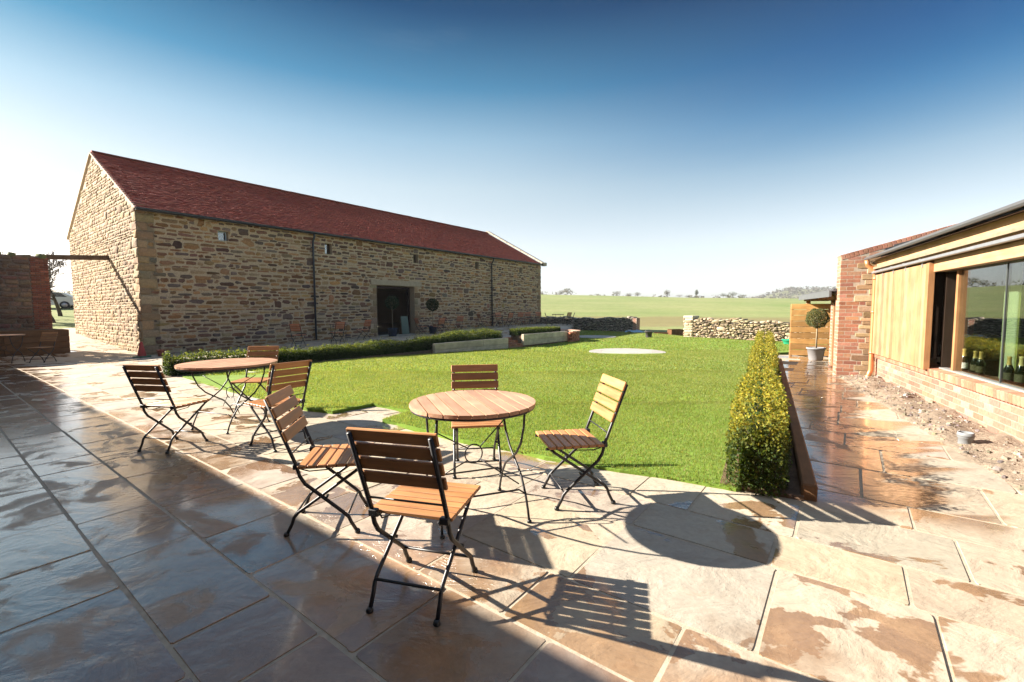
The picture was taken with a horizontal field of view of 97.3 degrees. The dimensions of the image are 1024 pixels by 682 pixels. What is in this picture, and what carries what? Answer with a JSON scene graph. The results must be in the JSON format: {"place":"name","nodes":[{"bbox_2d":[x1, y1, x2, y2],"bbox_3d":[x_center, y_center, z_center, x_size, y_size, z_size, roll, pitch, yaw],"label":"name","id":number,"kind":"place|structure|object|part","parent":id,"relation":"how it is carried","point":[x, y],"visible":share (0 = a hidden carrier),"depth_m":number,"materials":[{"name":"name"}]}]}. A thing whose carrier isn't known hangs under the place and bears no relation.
{"place":"outdoors","nodes":[
{"label":"outdoors","id":0,"kind":"place"},
{"bbox_2d":[51,294,830,332],"bbox_3d":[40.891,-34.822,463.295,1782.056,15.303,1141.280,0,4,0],"label":"ground","id":1,"kind":"structure","parent":0,"point":[658,314],"depth_m":90.23,"materials":[{"name":"green plant"}]},
{"bbox_2d":[0,247,70,322],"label":"bare tree","id":2,"kind":"object","parent":1,"relation":"on","point":[57,262],"visible":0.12,"depth_m":26.43,"materials":[{"name":"brown plant"}]},
{"bbox_2d":[46,252,66,315],"bbox_3d":[-32.078,-3.729,30.298,2.705,4.766,4.811,-2,5,-28],"label":"bare tree","id":3,"kind":"object","parent":1,"relation":"on","point":[58,308],"visible":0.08,"depth_m":31.15,"materials":[{"name":"brown plant"}]},
{"bbox_2d":[50,292,73,308],"bbox_3d":[-39.431,-3.453,38.028,4.230,1.465,1.730,-3,5,-35],"label":"parked car","id":4,"kind":"object","parent":1,"relation":"on","point":[64,300],"visible":0.34,"depth_m":38.08,"materials":[{"name":"grey metal"}]},
{"bbox_3d":[-38.702,-3.883,37.502,2.400,0.400,0.020,-3,5,-35],"label":"side window","id":5,"kind":"part","parent":4,"relation":"part of","materials":[{"name":"black glass"}]},
{"bbox_2d":[66,150,546,354],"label":"stone barn","id":6,"kind":"structure","parent":1,"relation":"on","point":[200,261],"depth_m":19.52,"materials":[{"name":"stone"}]},
{"bbox_2d":[35,255,109,259],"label":"timber beam","id":7,"kind":"structure","parent":6,"relation":"attached to","point":[76,257],"depth_m":16.87,"materials":[{"name":"brown wood"}]},
{"bbox_2d":[218,231,225,240],"bbox_3d":[-11.472,-4.099,17.691,0.230,0.370,0.360,3,5,37],"label":"window","id":8,"kind":"structure","parent":6,"relation":"in","point":[220,234],"depth_m":17.77,"materials":[{"name":"glass"}]},
{"bbox_2d":[325,244,329,253],"bbox_3d":[-8.821,-4.316,21.222,0.230,0.500,0.360,3,5,37],"label":"window","id":9,"kind":"structure","parent":6,"relation":"in","point":[325,244],"depth_m":21.30,"materials":[{"name":"glass"}]},
{"bbox_2d":[399,316,408,333],"bbox_3d":[-5.978,-0.873,24.918,0.313,0.993,0.480,3,5,37],"label":"sign board","id":10,"kind":"object","parent":6,"relation":"on","point":[404,327],"visible":0.95,"depth_m":24.85,"materials":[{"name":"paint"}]},
{"bbox_2d":[155,335,564,378],"bbox_3d":[-2.695,0.419,15.662,0.600,0.810,15.700,3,5,39],"label":"soil bed","id":11,"kind":"object","parent":1,"relation":"on","point":[518,338],"visible":0.12,"depth_m":14.19,"materials":[{"name":"brown soil"}]},
{"bbox_2d":[160,326,502,375],"bbox_3d":[-4.029,0.057,14.002,0.632,0.884,11.118,3,5,39],"label":"box hedge","id":12,"kind":"object","parent":11,"relation":"on","point":[338,351],"visible":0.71,"depth_m":12.88,"materials":[{"name":"green plant"}]},
{"bbox_2d":[509,324,560,335],"bbox_3d":[1.101,-0.530,20.430,0.616,0.539,3.409,3,5,39],"label":"box hedge","id":13,"kind":"object","parent":11,"relation":"on","point":[525,330],"visible":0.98,"depth_m":19.97,"materials":[{"name":"green plant"}]},
{"bbox_2d":[55,289,798,297],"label":"hedgerow","id":14,"kind":"object","parent":1,"relation":"on","point":[718,296],"visible":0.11,"depth_m":258.12,"materials":[{"name":"green plant"}]},
{"bbox_2d":[667,329,683,335],"bbox_3d":[10.148,-0.463,27.840,0.916,0.536,0.530,-1,4,-11],"label":"timber box","id":15,"kind":"object","parent":1,"relation":"on","point":[678,332],"visible":0.5,"depth_m":27.59,"materials":[{"name":"brown wood"}]},
{"bbox_2d":[720,377,803,500],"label":"hedge soil","id":16,"kind":"structure","parent":1,"relation":"on","point":[793,491],"depth_m":3.57,"materials":[{"name":"brown soil"}]},
{"bbox_2d":[722,329,792,498],"bbox_3d":[4.294,0.387,7.702,0.550,1.065,10.102,2,5,29],"label":"box hedge","id":17,"kind":"object","parent":16,"relation":"on","point":[759,406],"visible":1,"depth_m":3.59,"materials":[{"name":"green plant"}]},
{"bbox_2d":[832,199,1023,443],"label":"clad building","id":18,"kind":"structure","parent":1,"relation":"on","point":[906,308],"depth_m":7.00,"materials":[{"name":"wood"}]},
{"bbox_2d":[937,345,940,363],"bbox_3d":[6.470,0.210,6.790,0.090,0.316,0.090,0,4,0],"label":"bottle","id":19,"kind":"object","parent":18,"relation":"on","point":[938,358],"visible":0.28,"depth_m":6.79,"materials":[{"name":"black glass"}]},
{"bbox_2d":[961,349,967,371],"bbox_3d":[6.132,0.260,6.111,0.090,0.316,0.090,0,4,0],"label":"bottle","id":20,"kind":"object","parent":18,"relation":"on","point":[964,366],"visible":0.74,"depth_m":6.08,"materials":[{"name":"green glass"}]},
{"bbox_2d":[970,351,977,373],"bbox_3d":[6.064,0.280,5.901,0.087,0.306,0.087,0,4,0],"label":"bottle","id":21,"kind":"object","parent":18,"relation":"on","point":[973,361],"visible":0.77,"depth_m":5.88,"materials":[{"name":"green glass"}]},
{"bbox_2d":[975,351,985,375],"bbox_3d":[5.937,0.290,5.707,0.090,0.316,0.090,0,4,0],"label":"bottle","id":22,"kind":"object","parent":18,"relation":"on","point":[980,366],"visible":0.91,"depth_m":5.68,"materials":[{"name":"green glass"}]},
{"bbox_2d":[1003,356,1013,383],"bbox_3d":[5.660,0.332,5.131,0.090,0.316,0.090,0,4,0],"label":"bottle","id":23,"kind":"object","parent":18,"relation":"on","point":[1008,373],"visible":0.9,"depth_m":5.11,"materials":[{"name":"green glass"}]},
{"bbox_2d":[998,262,1023,377],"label":"window glass","id":24,"kind":"object","parent":18,"relation":"in","point":[1014,304],"visible":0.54,"depth_m":5.57,"materials":[{"name":"glass"}]},
{"bbox_2d":[1014,356,1023,386],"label":"bottle","id":25,"kind":"object","parent":18,"relation":"on","point":[1019,376],"visible":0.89,"depth_m":4.92,"materials":[{"name":"green glass"}]},
{"bbox_2d":[182,330,826,491],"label":"lawn","id":26,"kind":"structure","parent":0,"point":[218,379],"depth_m":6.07,"materials":[{"name":"green plant"}]},
{"bbox_2d":[521,331,567,344],"bbox_3d":[1.200,-0.162,20.463,0.980,0.465,3.399,3,5,39],"label":"sleeper edging","id":27,"kind":"object","parent":26,"relation":"on","point":[540,338],"visible":0.96,"depth_m":19.94,"materials":[{"name":"grey wood"}]},
{"bbox_2d":[560,329,580,341],"bbox_3d":[2.617,-0.285,22.423,1.298,0.531,2.269,-3,5,-36],"label":"brick curve","id":28,"kind":"object","parent":26,"relation":"on","point":[574,336],"visible":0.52,"depth_m":21.41,"materials":[{"name":"red brick"}]},
{"bbox_2d":[539,316,639,331],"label":"dry stone wall","id":29,"kind":"structure","parent":26,"relation":"on","point":[627,323],"depth_m":31.89,"materials":[{"name":"stone"}]},
{"bbox_2d":[579,335,615,337],"bbox_3d":[4.599,-0.228,25.449,2.500,0.062,2.500,0,4,0],"label":"paved circle","id":30,"kind":"object","parent":26,"relation":"on","point":[593,336],"visible":0.69,"depth_m":25.36,"materials":[{"name":"stone"}]},
{"bbox_2d":[589,348,665,353],"bbox_3d":[3.952,0.390,15.517,2.560,0.062,2.560,0,4,0],"label":"paved circle","id":31,"kind":"object","parent":26,"relation":"on","point":[626,351],"visible":0.69,"depth_m":15.56,"materials":[{"name":"stone"}]},
{"bbox_2d":[645,329,652,336],"bbox_3d":[7.448,-0.416,24.534,0.410,0.424,0.404,0,4,0],"label":"bucket","id":32,"kind":"object","parent":26,"relation":"on","point":[648,333],"visible":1,"depth_m":24.40,"materials":[{"name":"paint"}]},
{"bbox_2d":[683,316,821,341],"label":"dry stone wall","id":33,"kind":"structure","parent":26,"relation":"on","point":[730,328],"depth_m":22.55,"materials":[{"name":"beige stone"}]},
{"bbox_2d":[781,339,788,343],"bbox_3d":[11.900,0.035,19.254,0.660,0.200,0.660,0,4,0],"label":"tub","id":34,"kind":"object","parent":26,"relation":"on","point":[785,341],"visible":0.34,"depth_m":19.19,"materials":[{"name":"paint"}]},
{"bbox_2d":[0,324,1023,681],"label":"paving","id":35,"kind":"structure","parent":0,"point":[182,586],"depth_m":2.54,"materials":[{"name":"stone"}]},
{"bbox_2d":[0,334,25,362],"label":"round table","id":36,"kind":"object","parent":35,"relation":"on","point":[8,335],"visible":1,"depth_m":12.52,"materials":[{"name":"wood"}]},
{"bbox_2d":[0,252,52,329],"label":"garden wall","id":37,"kind":"structure","parent":35,"relation":"on","point":[25,300],"depth_m":15.71,"materials":[{"name":"brick"}]},
{"bbox_2d":[0,329,70,356],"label":"sleeper bench","id":38,"kind":"object","parent":35,"relation":"on","point":[31,337],"visible":0.89,"depth_m":15.10,"materials":[{"name":"wood"}]},
{"bbox_2d":[26,332,57,362],"bbox_3d":[-13.949,0.188,13.389,0.435,0.895,0.596,-1,4,-6],"label":"folding chair","id":39,"kind":"object","parent":35,"relation":"on","point":[44,337],"visible":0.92,"depth_m":13.55,"materials":[{"name":"wood"}]},
{"bbox_2d":[132,342,150,357],"bbox_3d":[-12.149,0.280,14.772,0.360,0.516,0.360,0,4,0],"label":"traffic cone","id":40,"kind":"object","parent":35,"relation":"on","point":[141,352],"visible":1,"depth_m":14.71,"materials":[{"name":"paint"}]},
{"bbox_2d":[156,349,164,356],"bbox_3d":[-11.748,0.402,15.061,0.220,0.220,0.217,0,4,0],"label":"clay pot","id":41,"kind":"object","parent":35,"relation":"on","point":[160,352],"visible":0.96,"depth_m":15.00,"materials":[{"name":"ceramic"}]},
{"bbox_2d":[122,364,210,453],"bbox_3d":[-3.546,0.655,4.668,0.435,0.895,0.596,1,4,11],"label":"folding chair","id":42,"kind":"object","parent":35,"relation":"on","point":[141,376],"visible":1,"depth_m":4.50,"materials":[{"name":"wood"}]},
{"bbox_2d":[174,358,277,433],"bbox_3d":[-3.447,0.651,5.508,1.052,0.782,1.060,1,4,20],"label":"round table","id":43,"kind":"object","parent":35,"relation":"on","point":[230,364],"visible":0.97,"depth_m":5.37,"materials":[{"name":"brown wood"}]},
{"bbox_2d":[231,346,278,414],"bbox_3d":[-3.597,0.538,6.330,0.435,0.895,0.596,-1,4,-5],"label":"folding chair","id":44,"kind":"object","parent":35,"relation":"on","point":[258,351],"visible":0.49,"depth_m":6.51,"materials":[{"name":"wood"}]},
{"bbox_2d":[244,360,311,452],"bbox_3d":[-2.438,0.645,4.717,0.596,0.895,0.435,2,5,34],"label":"folding chair","id":45,"kind":"object","parent":35,"relation":"on","point":[271,380],"visible":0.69,"depth_m":4.59,"materials":[{"name":"wood"}]},
{"bbox_2d":[289,324,305,346],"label":"folding chair","id":46,"kind":"object","parent":35,"relation":"on","point":[296,325],"visible":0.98,"depth_m":17.43,"materials":[{"name":"wood"}]},
{"bbox_2d":[263,385,368,536],"bbox_3d":[-1.239,0.761,2.991,0.596,0.895,0.435,-1,4,-9],"label":"folding chair","id":47,"kind":"object","parent":35,"relation":"on","point":[329,457],"visible":0.89,"depth_m":2.86,"materials":[{"name":"wood"}]},
{"bbox_2d":[330,322,345,343],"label":"folding chair","id":48,"kind":"object","parent":35,"relation":"on","point":[339,326],"visible":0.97,"depth_m":18.66,"materials":[{"name":"wood"}]},
{"bbox_2d":[328,323,348,339],"bbox_3d":[-7.632,-0.383,19.869,0.852,0.782,0.860,-1,4,-10],"label":"round table","id":49,"kind":"object","parent":35,"relation":"on","point":[330,324],"visible":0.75,"depth_m":19.75,"materials":[{"name":"wood"}]},
{"bbox_2d":[357,320,371,339],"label":"folding chair","id":50,"kind":"object","parent":35,"relation":"on","point":[367,322],"visible":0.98,"depth_m":20.90,"materials":[{"name":"wood"}]},
{"bbox_2d":[385,296,398,335],"bbox_3d":[-6.127,-1.280,23.064,0.744,2.075,0.750,0,4,0],"label":"topiary","id":51,"kind":"object","parent":35,"relation":"on","point":[393,301],"visible":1,"depth_m":22.92,"materials":[{"name":"green plant"}]},
{"bbox_2d":[346,427,480,626],"bbox_3d":[-0.450,0.810,2.229,0.435,0.895,0.596,1,4,15],"label":"folding chair","id":52,"kind":"object","parent":35,"relation":"on","point":[442,500],"visible":1,"depth_m":2.06,"materials":[{"name":"brown wood"}]},
{"bbox_2d":[414,318,426,334],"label":"folding chair","id":53,"kind":"object","parent":35,"relation":"on","point":[417,321],"visible":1,"depth_m":24.41,"materials":[{"name":"wood"}]},
{"bbox_2d":[426,298,438,333],"bbox_3d":[-4.440,-1.403,25.238,0.744,1.984,0.748,-3,5,-34],"label":"topiary","id":54,"kind":"object","parent":35,"relation":"on","point":[432,306],"visible":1,"depth_m":25.09,"materials":[{"name":"green plant"}]},
{"bbox_2d":[433,318,445,333],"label":"folding chair","id":55,"kind":"object","parent":35,"relation":"on","point":[441,320],"visible":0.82,"depth_m":23.87,"materials":[{"name":"wood"}]},
{"bbox_2d":[453,316,463,331],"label":"folding chair","id":56,"kind":"object","parent":35,"relation":"on","point":[459,318],"visible":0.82,"depth_m":26.49,"materials":[{"name":"wood"}]},
{"bbox_2d":[433,338,507,352],"bbox_3d":[-1.735,0.194,16.906,0.980,0.465,3.849,3,5,39],"label":"sleeper edging","id":57,"kind":"object","parent":35,"relation":"on","point":[487,344],"visible":0.8,"depth_m":16.44,"materials":[{"name":"grey wood"}]},
{"bbox_2d":[409,390,535,538],"bbox_3d":[-0.266,0.803,3.124,0.852,0.782,0.860,-2,4,-20],"label":"round table","id":58,"kind":"object","parent":35,"relation":"on","point":[474,405],"visible":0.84,"depth_m":3.00,"materials":[{"name":"brown wood"}]},
{"bbox_2d":[451,364,503,478],"bbox_3d":[-0.316,0.686,3.986,0.435,0.895,0.596,-1,4,-7],"label":"folding chair","id":59,"kind":"object","parent":35,"relation":"on","point":[455,426],"visible":0.74,"depth_m":4.16,"materials":[{"name":"wood"}]},
{"bbox_2d":[476,314,485,327],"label":"folding chair","id":60,"kind":"object","parent":35,"relation":"on","point":[478,316],"visible":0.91,"depth_m":28.26,"materials":[{"name":"wood"}]},
{"bbox_2d":[495,313,504,325],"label":"folding chair","id":61,"kind":"object","parent":35,"relation":"on","point":[499,319],"visible":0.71,"depth_m":30.24,"materials":[{"name":"wood"}]},
{"bbox_2d":[503,313,513,326],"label":"folding chair","id":62,"kind":"object","parent":35,"relation":"on","point":[511,314],"visible":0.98,"depth_m":28.36,"materials":[{"name":"wood"}]},
{"bbox_2d":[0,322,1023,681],"bbox_3d":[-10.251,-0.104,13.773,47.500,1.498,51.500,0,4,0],"label":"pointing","id":63,"kind":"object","parent":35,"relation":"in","point":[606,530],"visible":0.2,"depth_m":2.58,"materials":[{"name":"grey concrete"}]},
{"bbox_2d":[503,337,522,347],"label":"brick steps","id":64,"kind":"structure","parent":35,"relation":"on","point":[513,343],"depth_m":18.73,"materials":[{"name":"red brick"}]},
{"bbox_2d":[515,312,523,325],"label":"folding chair","id":65,"kind":"object","parent":35,"relation":"on","point":[520,315],"visible":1,"depth_m":30.95,"materials":[{"name":"wood"}]},
{"bbox_2d":[552,314,563,324],"bbox_3d":[3.192,-1.479,31.274,0.852,0.782,0.860,-2,4,-20],"label":"round table","id":66,"kind":"object","parent":35,"relation":"on","point":[556,320],"visible":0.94,"depth_m":31.02,"materials":[{"name":"wood"}]},
{"bbox_2d":[535,374,627,510],"bbox_3d":[0.502,0.725,3.369,0.596,0.895,0.435,-1,4,-10],"label":"folding chair","id":67,"kind":"object","parent":35,"relation":"on","point":[562,440],"visible":1,"depth_m":3.28,"materials":[{"name":"wood"}]},
{"bbox_2d":[778,358,817,501],"bbox_3d":[4.514,0.822,7.419,0.100,0.150,9.500,2,5,29],"label":"timber edging","id":68,"kind":"object","parent":35,"relation":"on","point":[807,482],"visible":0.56,"depth_m":4.02,"materials":[{"name":"brown wood"}]},
{"bbox_2d":[789,304,830,356],"bbox_3d":[8.661,-0.296,13.083,1.005,1.562,0.106,2,4,26],"label":"timber fence","id":69,"kind":"object","parent":35,"relation":"on","point":[797,322],"visible":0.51,"depth_m":13.10,"materials":[{"name":"brown wood"}]},
{"bbox_2d":[805,308,829,360],"bbox_3d":[8.206,-0.187,12.120,0.562,1.403,0.578,0,4,0],"label":"topiary","id":70,"kind":"object","parent":35,"relation":"on","point":[815,353],"visible":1,"depth_m":12.02,"materials":[{"name":"green plant"}]},
{"bbox_2d":[799,289,836,366],"bbox_3d":[9.428,-0.417,10.604,4.057,2.364,4.550,2,4,26],"label":"lean to","id":71,"kind":"object","parent":35,"relation":"on","point":[828,295],"visible":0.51,"depth_m":10.67,"materials":[{"name":"wood"}]},
{"bbox_2d":[831,303,835,366],"bbox_3d":[7.319,-0.094,10.039,0.080,1.500,1.353,2,4,26],"label":"door","id":72,"kind":"structure","parent":71,"relation":"in","point":[834,304],"depth_m":10.60,"materials":[{"name":"brown wood"}]},
{"bbox_2d":[837,374,1023,492],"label":"dirt strip","id":73,"kind":"object","parent":35,"relation":"on","point":[996,441],"visible":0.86,"depth_m":5.01,"materials":[{"name":"soil"}]},
{"bbox_2d":[839,375,1023,489],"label":"rubble","id":74,"kind":"object","parent":73,"relation":"on","point":[1004,457],"visible":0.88,"depth_m":5.23,"materials":[{"name":"stone"}]},
{"bbox_2d":[956,431,974,443],"bbox_3d":[4.591,1.006,4.560,0.138,0.165,0.138,0,4,0],"label":"drain pipe","id":75,"kind":"object","parent":73,"relation":"on","point":[966,437],"visible":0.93,"depth_m":4.53,"materials":[{"name":"paint"}]},
{"bbox_2d":[0,0,1023,297],"label":"sky","id":76,"kind":"structure","parent":0,"point":[712,148],"materials":[{"name":"blue"}]},
{"bbox_2d":[761,289,823,297],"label":"hill","id":77,"kind":"structure","parent":0,"point":[792,295],"depth_m":596.10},
{"bbox_2d":[751,286,835,297],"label":"woodland","id":78,"kind":"object","parent":77,"relation":"on","point":[791,289],"visible":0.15,"depth_m":606.89,"materials":[{"name":"green plant"}]}
]}

